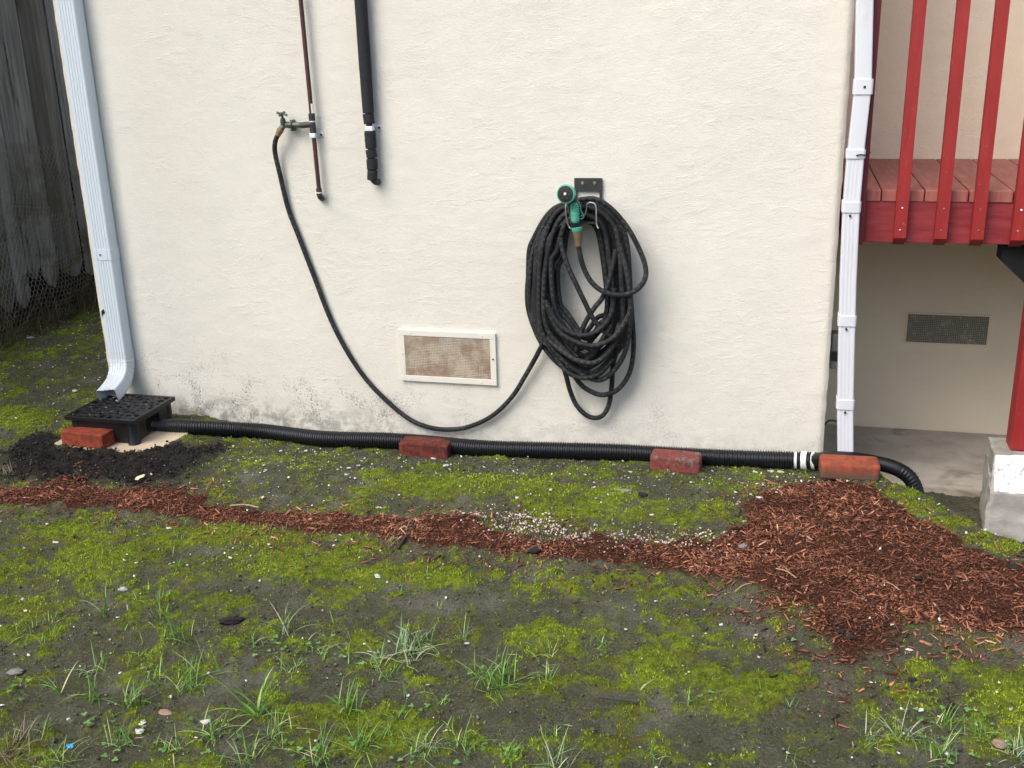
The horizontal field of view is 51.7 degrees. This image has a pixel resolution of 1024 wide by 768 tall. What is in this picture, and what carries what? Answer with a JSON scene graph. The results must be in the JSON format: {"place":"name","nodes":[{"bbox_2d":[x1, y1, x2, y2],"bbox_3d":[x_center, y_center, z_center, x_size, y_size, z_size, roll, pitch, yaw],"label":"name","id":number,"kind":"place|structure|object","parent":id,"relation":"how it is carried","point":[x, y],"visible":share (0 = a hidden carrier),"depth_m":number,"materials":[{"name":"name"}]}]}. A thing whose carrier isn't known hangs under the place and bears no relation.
{"place":"outdoors","nodes":[
{"label":"outdoors","id":0,"kind":"place"},
{"bbox_2d":[0,429,228,489],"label":"loose soil","id":1,"kind":"structure","parent":0,"point":[114,456],"depth_m":4.12,"materials":[{"name":"black soil"}]},
{"bbox_2d":[15,516,810,766],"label":"fine grass","id":2,"kind":"structure","parent":0,"point":[32,625],"depth_m":2.89,"materials":[{"name":"green plant"}]},
{"bbox_2d":[0,297,1023,767],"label":"ground","id":3,"kind":"structure","parent":0,"point":[590,709],"depth_m":2.92,"materials":[{"name":"green plant"}]},
{"bbox_2d":[6,668,23,674],"bbox_3d":[-1.305,0.755,2.775,0.046,0.009,0.030,0,18,3],"label":"stone","id":4,"kind":"object","parent":3,"relation":"on","point":[14,671],"visible":0.99,"depth_m":2.77,"materials":[{"name":"grey stone"}]},
{"bbox_2d":[0,617,39,645],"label":"grass tuft","id":5,"kind":"object","parent":3,"relation":"on","point":[17,631],"visible":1,"depth_m":2.95,"materials":[{"name":"green plant"}]},
{"bbox_2d":[16,712,55,744],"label":"grass tuft","id":6,"kind":"object","parent":3,"relation":"on","point":[39,727],"visible":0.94,"depth_m":2.52,"materials":[{"name":"green plant"}]},
{"bbox_2d":[0,0,96,332],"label":"fence","id":7,"kind":"object","parent":3,"relation":"on","point":[29,111],"visible":0.2,"depth_m":5.99,"materials":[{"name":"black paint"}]},
{"bbox_2d":[0,137,96,340],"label":"chicken wire","id":8,"kind":"object","parent":7,"relation":"hanging from","point":[40,229],"visible":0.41,"depth_m":6.00,"materials":[{"name":"grey metal"}]},
{"bbox_2d":[0,260,97,357],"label":"dry grass","id":9,"kind":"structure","parent":3,"relation":"on","point":[53,314],"depth_m":5.96,"materials":[{"name":"plant"}]},
{"bbox_2d":[35,662,76,696],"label":"grass tuft","id":10,"kind":"object","parent":3,"relation":"on","point":[57,690],"visible":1,"depth_m":2.67,"materials":[{"name":"green plant"}]},
{"bbox_2d":[44,13,71,178],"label":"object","id":11,"kind":"structure","parent":3,"relation":"on","point":[57,93],"depth_m":7.24,"materials":[{"name":"grey wood"}]},
{"bbox_2d":[35,734,86,767],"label":"grass tuft","id":12,"kind":"object","parent":3,"relation":"on","point":[67,761],"visible":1,"depth_m":2.41,"materials":[{"name":"green plant"}]},
{"bbox_2d":[61,639,97,677],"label":"grass tuft","id":13,"kind":"object","parent":3,"relation":"on","point":[80,669],"visible":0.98,"depth_m":2.76,"materials":[{"name":"green plant"}]},
{"bbox_2d":[59,652,118,706],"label":"grass tuft","id":14,"kind":"object","parent":3,"relation":"on","point":[89,693],"visible":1,"depth_m":2.65,"materials":[{"name":"green plant"}]},
{"bbox_2d":[82,589,110,620],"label":"grass tuft","id":15,"kind":"object","parent":3,"relation":"on","point":[105,612],"visible":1,"depth_m":3.02,"materials":[{"name":"green plant"}]},
{"bbox_2d":[54,431,186,451],"bbox_3d":[-1.599,0.214,4.396,0.490,0.010,0.362,3,19,14],"label":"plywood board","id":16,"kind":"object","parent":3,"relation":"on","point":[152,438],"visible":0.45,"depth_m":4.31,"materials":[{"name":"brown wood"}]},
{"bbox_2d":[60,426,117,447],"bbox_3d":[-1.719,0.213,4.293,0.205,0.063,0.094,4,19,17],"label":"brick","id":17,"kind":"object","parent":16,"relation":"on","point":[87,437],"visible":0.97,"depth_m":4.26,"materials":[{"name":"red brick"}]},
{"bbox_2d":[64,393,174,445],"bbox_3d":[-1.626,0.145,4.411,0.323,0.112,0.305,3,19,14],"label":"drain box","id":18,"kind":"object","parent":16,"relation":"on","point":[129,418],"visible":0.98,"depth_m":4.33,"materials":[{"name":"black plastic"}]},
{"bbox_2d":[103,716,141,752],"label":"grass tuft","id":19,"kind":"object","parent":3,"relation":"on","point":[125,740],"visible":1,"depth_m":2.46,"materials":[{"name":"green plant"}]},
{"bbox_2d":[118,586,127,590],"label":"stone","id":20,"kind":"object","parent":3,"relation":"on","point":[122,588],"visible":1,"depth_m":3.17,"materials":[{"name":"stone"}]},
{"bbox_2d":[103,675,158,719],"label":"grass tuft","id":21,"kind":"object","parent":3,"relation":"on","point":[130,696],"visible":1,"depth_m":2.60,"materials":[{"name":"green plant"}]},
{"bbox_2d":[135,729,143,733],"bbox_3d":[-0.881,0.820,2.498,0.023,0.009,0.018,1,18,9],"label":"mortar piece","id":22,"kind":"object","parent":3,"relation":"on","point":[138,731],"visible":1,"depth_m":2.49,"materials":[{"name":"white concrete"}]},
{"bbox_2d":[135,474,144,479],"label":"leaf","id":23,"kind":"object","parent":3,"relation":"on","point":[139,477],"visible":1,"depth_m":3.94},
{"bbox_2d":[139,648,166,686],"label":"grass tuft","id":24,"kind":"object","parent":3,"relation":"on","point":[154,675],"visible":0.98,"depth_m":2.71,"materials":[{"name":"green plant"}]},
{"bbox_2d":[142,597,169,626],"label":"grass tuft","id":25,"kind":"object","parent":3,"relation":"on","point":[160,614],"visible":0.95,"depth_m":2.98,"materials":[{"name":"green plant"}]},
{"bbox_2d":[146,585,179,600],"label":"grass tuft","id":26,"kind":"object","parent":3,"relation":"on","point":[162,594],"visible":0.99,"depth_m":3.09,"materials":[{"name":"green plant"}]},
{"bbox_2d":[158,709,171,714],"bbox_3d":[-0.846,0.804,2.581,0.048,0.009,0.025,10,21,30],"label":"stone","id":27,"kind":"object","parent":3,"relation":"on","point":[165,712],"visible":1,"depth_m":2.58,"materials":[{"name":"pink stone"}]},
{"bbox_2d":[149,722,191,766],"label":"grass tuft","id":28,"kind":"object","parent":3,"relation":"on","point":[175,745],"visible":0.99,"depth_m":2.44,"materials":[{"name":"green plant"}]},
{"bbox_2d":[161,611,202,646],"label":"grass tuft","id":29,"kind":"object","parent":3,"relation":"on","point":[188,634],"visible":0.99,"depth_m":2.89,"materials":[{"name":"green plant"}]},
{"bbox_2d":[157,633,236,695],"bbox_3d":[-0.820,0.723,2.675,0.205,0.107,0.201,9,21,30],"label":"grass tuft","id":30,"kind":"object","parent":3,"relation":"on","point":[186,681],"visible":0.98,"depth_m":2.69,"materials":[{"name":"green plant"}]},
{"bbox_2d":[0,460,398,767],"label":"straw wisps","id":31,"kind":"object","parent":3,"relation":"on","point":[7,750],"visible":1,"depth_m":2.49,"materials":[{"name":"beige plant"}]},
{"bbox_2d":[200,719,210,723],"bbox_3d":[-0.732,0.807,2.526,0.032,0.009,0.021,1,18,9],"label":"mortar piece","id":32,"kind":"object","parent":3,"relation":"on","point":[202,721],"visible":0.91,"depth_m":2.52,"materials":[{"name":"white concrete"}]},
{"bbox_2d":[178,702,251,748],"bbox_3d":[-0.699,0.797,2.478,0.131,0.067,0.168,15,24,41],"label":"grass tuft","id":33,"kind":"object","parent":3,"relation":"on","point":[211,732],"visible":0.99,"depth_m":2.48,"materials":[{"name":"green plant"}]},
{"bbox_2d":[218,615,245,624],"bbox_3d":[-0.788,0.663,2.968,0.078,0.019,0.035,-6,19,-13],"label":"soil clod","id":34,"kind":"object","parent":3,"relation":"on","point":[235,619],"visible":1,"depth_m":2.96,"materials":[{"name":"brown soil"}]},
{"bbox_2d":[213,728,270,767],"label":"grass tuft","id":35,"kind":"object","parent":3,"relation":"on","point":[247,754],"visible":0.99,"depth_m":2.39,"materials":[{"name":"green plant"}]},
{"bbox_2d":[206,666,291,739],"bbox_3d":[-0.644,0.737,2.534,0.203,0.128,0.176,-8,19,-20],"label":"grass tuft","id":36,"kind":"object","parent":3,"relation":"on","point":[251,712],"visible":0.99,"depth_m":2.53,"materials":[{"name":"green plant"}]},
{"bbox_2d":[232,630,266,655],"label":"grass tuft","id":37,"kind":"object","parent":3,"relation":"on","point":[253,641],"visible":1,"depth_m":2.85,"materials":[{"name":"green plant"}]},
{"bbox_2d":[236,699,316,756],"bbox_3d":[-0.553,0.781,2.444,0.198,0.091,0.162,-12,21,-29],"label":"grass tuft","id":38,"kind":"object","parent":3,"relation":"on","point":[278,729],"visible":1,"depth_m":2.46,"materials":[{"name":"green plant"}]},
{"bbox_2d":[274,653,304,677],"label":"grass tuft","id":39,"kind":"object","parent":3,"relation":"on","point":[291,668],"visible":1,"depth_m":2.72,"materials":[{"name":"green plant"}]},
{"bbox_2d":[257,601,322,636],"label":"grass tuft","id":40,"kind":"object","parent":3,"relation":"on","point":[284,628],"visible":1,"depth_m":2.89,"materials":[{"name":"green plant"}]},
{"bbox_2d":[277,717,342,767],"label":"grass tuft","id":41,"kind":"object","parent":3,"relation":"on","point":[321,749],"visible":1,"depth_m":2.38,"materials":[{"name":"green plant"}]},
{"bbox_2d":[270,609,353,676],"bbox_3d":[-0.482,0.689,2.801,0.274,0.060,0.232,12,22,35],"label":"grass tuft","id":42,"kind":"object","parent":3,"relation":"on","point":[323,646],"visible":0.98,"depth_m":2.81,"materials":[{"name":"green plant"}]},
{"bbox_2d":[325,676,366,723],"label":"grass tuft","id":43,"kind":"object","parent":3,"relation":"on","point":[346,703],"visible":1,"depth_m":2.55,"materials":[{"name":"green plant"}]},
{"bbox_2d":[326,719,387,767],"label":"grass tuft","id":44,"kind":"object","parent":3,"relation":"on","point":[358,742],"visible":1,"depth_m":2.40,"materials":[{"name":"green plant"}]},
{"bbox_2d":[357,650,392,673],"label":"grass tuft","id":45,"kind":"object","parent":3,"relation":"on","point":[376,660],"visible":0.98,"depth_m":2.74,"materials":[{"name":"green plant"}]},
{"bbox_2d":[373,657,402,686],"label":"grass tuft","id":46,"kind":"object","parent":3,"relation":"on","point":[388,674],"visible":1,"depth_m":2.69,"materials":[{"name":"green plant"}]},
{"bbox_2d":[355,613,444,681],"bbox_3d":[-0.300,0.668,2.778,0.267,0.095,0.246,-17,24,-39],"label":"grass tuft","id":47,"kind":"object","parent":3,"relation":"on","point":[406,639],"visible":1,"depth_m":2.79,"materials":[{"name":"green plant"}]},
{"bbox_2d":[387,698,418,719],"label":"grass tuft","id":48,"kind":"object","parent":3,"relation":"on","point":[399,712],"visible":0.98,"depth_m":2.52,"materials":[{"name":"green plant"}]},
{"bbox_2d":[399,436,451,458],"bbox_3d":[-0.343,0.254,4.231,0.204,0.063,0.091,3,19,12],"label":"brick","id":49,"kind":"object","parent":3,"relation":"on","point":[425,447],"visible":0.94,"depth_m":4.19,"materials":[{"name":"red brick"}]},
{"bbox_2d":[397,724,455,767],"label":"grass tuft","id":50,"kind":"object","parent":3,"relation":"on","point":[425,744],"visible":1,"depth_m":2.37,"materials":[{"name":"green plant"}]},
{"bbox_2d":[416,689,452,705],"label":"grass tuft","id":51,"kind":"object","parent":3,"relation":"on","point":[440,701],"visible":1,"depth_m":2.57,"materials":[{"name":"green plant"}]},
{"bbox_2d":[455,615,474,639],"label":"grass tuft","id":52,"kind":"object","parent":3,"relation":"on","point":[462,635],"visible":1,"depth_m":2.84,"materials":[{"name":"green plant"}]},
{"bbox_2d":[440,711,505,753],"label":"grass tuft","id":53,"kind":"object","parent":3,"relation":"on","point":[457,739],"visible":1,"depth_m":2.39,"materials":[{"name":"green plant"}]},
{"bbox_2d":[457,641,537,703],"bbox_3d":[-0.037,0.699,2.624,0.189,0.089,0.231,-10,20,-24],"label":"grass tuft","id":54,"kind":"object","parent":3,"relation":"on","point":[502,678],"visible":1,"depth_m":2.62,"materials":[{"name":"green plant"}]},
{"bbox_2d":[492,736,529,767],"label":"grass tuft","id":55,"kind":"object","parent":3,"relation":"on","point":[512,752],"visible":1,"depth_m":2.35,"materials":[{"name":"green plant"}]},
{"bbox_2d":[0,296,1023,767],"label":"moss","id":56,"kind":"object","parent":3,"relation":"on","point":[514,492],"visible":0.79,"depth_m":3.10,"materials":[{"name":"green plant"}]},
{"bbox_2d":[0,475,1023,670],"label":"bark fines","id":57,"kind":"object","parent":3,"relation":"on","point":[661,543],"visible":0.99,"depth_m":3.25,"materials":[{"name":"brown wood"}]},
{"bbox_2d":[0,451,1023,741],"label":"bark mulch","id":58,"kind":"object","parent":3,"relation":"on","point":[842,619],"visible":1,"depth_m":3.15,"materials":[{"name":"brown wood"}]},
{"bbox_2d":[230,504,258,507],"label":"twig","id":59,"kind":"object","parent":58,"relation":"on","point":[245,504],"visible":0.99,"depth_m":3.68,"materials":[{"name":"beige wood"}]},
{"bbox_2d":[396,526,415,549],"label":"twig","id":60,"kind":"object","parent":58,"relation":"on","point":[403,539],"visible":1,"depth_m":3.35,"materials":[{"name":"grey wood"}]},
{"bbox_2d":[525,545,541,552],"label":"twig","id":61,"kind":"object","parent":58,"relation":"on","point":[535,546],"visible":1,"depth_m":3.25,"materials":[{"name":"brown plant"}]},
{"bbox_2d":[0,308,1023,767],"bbox_3d":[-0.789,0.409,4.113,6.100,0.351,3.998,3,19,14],"label":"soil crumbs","id":62,"kind":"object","parent":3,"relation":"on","point":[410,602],"visible":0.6,"depth_m":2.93,"materials":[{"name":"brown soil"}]},
{"bbox_2d":[0,312,1023,767],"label":"paint flecks","id":63,"kind":"object","parent":3,"relation":"on","point":[442,564],"visible":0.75,"depth_m":3.49,"materials":[{"name":"paint"}]},
{"bbox_2d":[7,518,1023,765],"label":"clover","id":64,"kind":"object","parent":3,"relation":"on","point":[87,722],"visible":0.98,"depth_m":2.44,"materials":[{"name":"green plant"}]},
{"bbox_2d":[527,547,540,552],"bbox_3d":[0.068,0.508,3.232,0.045,0.013,0.029,-3,18,-3],"label":"soil clod","id":65,"kind":"object","parent":3,"relation":"on","point":[533,550],"visible":1,"depth_m":3.23,"materials":[{"name":"grey soil"}]},
{"bbox_2d":[151,419,924,493],"bbox_3d":[-0.007,0.247,4.138,3.062,0.156,0.202,3,19,14],"label":"drain pipe","id":66,"kind":"object","parent":3,"relation":"on","point":[905,474],"visible":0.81,"depth_m":4.13,"materials":[{"name":"black plastic"}]},
{"bbox_2d":[53,0,1023,452],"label":"house","id":67,"kind":"structure","parent":3,"relation":"on","point":[707,140],"depth_m":4.08,"materials":[{"name":"beige paint"}]},
{"bbox_2d":[55,0,134,400],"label":"downspout","id":68,"kind":"object","parent":67,"relation":"attached to","point":[84,104],"visible":1,"depth_m":4.33,"materials":[{"name":"paint"}]},
{"bbox_2d":[276,111,300,130],"bbox_3d":[-0.856,-1.007,4.056,0.094,0.081,0.055,-4,18,-8],"label":"garden tap","id":69,"kind":"object","parent":67,"relation":"attached to","point":[292,125],"visible":1,"depth_m":4.05,"materials":[{"name":"silver metal"}]},
{"bbox_2d":[298,0,324,200],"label":"water pipe","id":70,"kind":"object","parent":67,"relation":"attached to","point":[311,125],"visible":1,"depth_m":4.02,"materials":[{"name":"metal"}]},
{"bbox_2d":[354,0,381,184],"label":"insulated pipe","id":71,"kind":"object","parent":67,"relation":"attached to","point":[363,40],"visible":1,"depth_m":3.92,"materials":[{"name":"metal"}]},
{"bbox_2d":[565,178,601,230],"bbox_3d":[0.269,-0.610,3.821,0.123,0.248,0.170,3,19,14],"label":"hose hanger","id":72,"kind":"object","parent":67,"relation":"attached to","point":[587,184],"visible":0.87,"depth_m":3.86,"materials":[{"name":"metal"}]},
{"bbox_2d":[272,128,648,431],"bbox_3d":[-0.220,-0.353,4.023,1.480,1.216,0.197,3,19,14],"label":"garden hose","id":73,"kind":"object","parent":72,"relation":"hanging from","point":[614,326],"visible":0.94,"depth_m":3.91,"materials":[{"name":"rubber"}]},
{"bbox_2d":[557,184,583,232],"bbox_3d":[0.207,-0.618,3.713,0.067,0.176,0.095,9,21,30],"label":"spray nozzle","id":74,"kind":"object","parent":72,"relation":"hanging from","point":[566,193],"visible":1,"depth_m":3.70,"materials":[{"name":"teal plastic"}]},
{"bbox_2d":[829,330,837,368],"bbox_3d":[1.190,-0.126,3.896,0.030,0.132,0.076,3,19,14],"label":"utility box","id":75,"kind":"object","parent":67,"relation":"attached to","point":[833,360],"visible":0.84,"depth_m":3.87,"materials":[{"name":"grey plastic"}]},
{"bbox_2d":[836,0,873,451],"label":"downspout","id":76,"kind":"object","parent":67,"relation":"attached to","point":[862,92],"visible":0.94,"depth_m":3.60,"materials":[{"name":"white paint"}]},
{"bbox_2d":[511,631,571,670],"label":"grass tuft","id":77,"kind":"object","parent":3,"relation":"on","point":[538,650],"visible":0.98,"depth_m":2.75,"materials":[{"name":"green plant"}]},
{"bbox_2d":[527,663,559,685],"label":"grass tuft","id":78,"kind":"object","parent":3,"relation":"on","point":[546,674],"visible":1,"depth_m":2.64,"materials":[{"name":"green plant"}]},
{"bbox_2d":[528,723,580,767],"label":"grass tuft","id":79,"kind":"object","parent":3,"relation":"on","point":[562,753],"visible":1,"depth_m":2.30,"materials":[{"name":"green plant"}]},
{"bbox_2d":[540,724,570,739],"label":"grass tuft","id":80,"kind":"object","parent":3,"relation":"on","point":[554,731],"visible":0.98,"depth_m":2.42,"materials":[{"name":"green plant"}]},
{"bbox_2d":[451,497,733,554],"bbox_3d":[0.236,0.464,3.359,0.952,0.041,0.311,5,19,20],"label":"pale grit","id":81,"kind":"object","parent":3,"relation":"on","point":[575,534],"visible":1,"depth_m":3.37,"materials":[{"name":"white gravel"}]},
{"bbox_2d":[589,636,612,650],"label":"grass tuft","id":82,"kind":"object","parent":3,"relation":"on","point":[601,643],"visible":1,"depth_m":2.77,"materials":[{"name":"green plant"}]},
{"bbox_2d":[598,696,638,702],"bbox_3d":[0.253,0.748,2.504,0.095,0.004,0.008,3,19,14],"label":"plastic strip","id":83,"kind":"object","parent":3,"relation":"on","point":[620,699],"visible":1,"depth_m":2.50,"materials":[{"name":"grey plastic"}]},
{"bbox_2d":[625,658,653,691],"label":"grass tuft","id":84,"kind":"object","parent":3,"relation":"on","point":[637,680],"visible":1,"depth_m":2.58,"materials":[{"name":"green plant"}]},
{"bbox_2d":[638,492,647,496],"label":"soil clod","id":85,"kind":"object","parent":3,"relation":"on","point":[641,494],"visible":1,"depth_m":3.63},
{"bbox_2d":[623,742,666,766],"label":"grass tuft","id":86,"kind":"object","parent":3,"relation":"on","point":[650,757],"visible":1,"depth_m":2.33,"materials":[{"name":"green plant"}]},
{"bbox_2d":[650,449,701,473],"bbox_3d":[0.614,0.291,3.949,0.187,0.067,0.086,4,19,16],"label":"brick","id":87,"kind":"object","parent":3,"relation":"on","point":[685,462],"visible":0.99,"depth_m":3.92,"materials":[{"name":"red brick"}]},
{"bbox_2d":[676,686,718,706],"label":"grass tuft","id":88,"kind":"object","parent":3,"relation":"on","point":[694,698],"visible":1,"depth_m":2.50,"materials":[{"name":"green plant"}]},
{"bbox_2d":[738,543,747,548],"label":"stone","id":89,"kind":"object","parent":3,"relation":"on","point":[740,546],"visible":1,"depth_m":3.22,"materials":[{"name":"white stone"}]},
{"bbox_2d":[785,744,810,767],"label":"grass tuft","id":90,"kind":"object","parent":3,"relation":"on","point":[794,757],"visible":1,"depth_m":2.30,"materials":[{"name":"green plant"}]},
{"bbox_2d":[834,628,845,633],"bbox_3d":[0.856,0.644,2.756,0.031,0.010,0.020,3,19,15],"label":"soil clod","id":91,"kind":"object","parent":3,"relation":"on","point":[838,630],"visible":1,"depth_m":2.75,"materials":[{"name":"grey soil"}]},
{"bbox_2d":[818,454,880,480],"bbox_3d":[1.190,0.296,3.728,0.202,0.063,0.101,2,19,11],"label":"brick","id":92,"kind":"object","parent":3,"relation":"on","point":[848,467],"visible":1,"depth_m":3.69,"materials":[{"name":"orange brick"}]},
{"bbox_2d":[845,635,856,639],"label":"soil clod","id":93,"kind":"object","parent":3,"relation":"on","point":[851,637],"visible":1,"depth_m":2.72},
{"bbox_2d":[848,709,897,754],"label":"grass tuft","id":94,"kind":"object","parent":3,"relation":"on","point":[876,734],"visible":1,"depth_m":2.35,"materials":[{"name":"green plant"}]},
{"bbox_2d":[865,696,937,749],"bbox_3d":[0.865,0.754,2.339,0.158,0.083,0.169,3,19,14],"label":"grass tuft","id":95,"kind":"object","parent":3,"relation":"on","point":[906,733],"visible":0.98,"depth_m":2.36,"materials":[{"name":"green plant"}]},
{"bbox_2d":[908,677,916,681],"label":"soil clod","id":96,"kind":"object","parent":3,"relation":"on","point":[911,679],"visible":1,"depth_m":2.56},
{"bbox_2d":[823,424,1006,497],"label":"concrete slab","id":97,"kind":"structure","parent":3,"relation":"on","point":[949,463],"depth_m":4.54,"materials":[{"name":"grey concrete"}]},
{"bbox_2d":[919,725,961,767],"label":"grass tuft","id":98,"kind":"object","parent":3,"relation":"on","point":[940,753],"visible":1,"depth_m":2.31,"materials":[{"name":"green plant"}]},
{"bbox_2d":[923,699,978,733],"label":"grass tuft","id":99,"kind":"object","parent":3,"relation":"on","point":[945,717],"visible":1,"depth_m":2.41,"materials":[{"name":"green plant"}]},
{"bbox_2d":[953,712,1004,748],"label":"grass tuft","id":100,"kind":"object","parent":3,"relation":"on","point":[980,728],"visible":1,"depth_m":2.36,"materials":[{"name":"green plant"}]},
{"bbox_2d":[991,738,1007,748],"bbox_3d":[1.077,0.792,2.330,0.036,0.012,0.036,-4,18,-8],"label":"stone","id":101,"kind":"object","parent":3,"relation":"on","point":[997,744],"visible":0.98,"depth_m":2.32,"materials":[{"name":"beige stone"}]},
{"bbox_2d":[979,436,1023,542],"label":"concrete footing","id":102,"kind":"object","parent":3,"relation":"on","point":[1001,506],"visible":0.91,"depth_m":3.77,"materials":[{"name":"white paint"}]},
{"bbox_2d":[839,0,1023,450],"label":"deck","id":103,"kind":"structure","parent":102,"relation":"on","point":[947,197],"depth_m":3.56,"materials":[{"name":"red wood"}]},
{"bbox_2d":[991,719,1023,767],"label":"grass tuft","id":104,"kind":"object","parent":3,"relation":"on","point":[1021,746],"visible":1,"depth_m":2.31,"materials":[{"name":"green plant"}]},
{"bbox_2d":[1005,564,1020,570],"bbox_3d":[1.446,0.526,3.046,0.046,0.013,0.027,14,24,40],"label":"soil clod","id":105,"kind":"object","parent":3,"relation":"on","point":[1014,566],"visible":1,"depth_m":3.04,"materials":[{"name":"grey soil"}]},
{"bbox_2d":[616,488,632,491],"bbox_3d":[0.388,0.368,3.664,0.062,0.010,0.026,1,18,9],"label":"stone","id":106,"kind":"object","parent":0,"point":[626,490],"visible":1,"depth_m":3.66,"materials":[{"name":"grey stone"}]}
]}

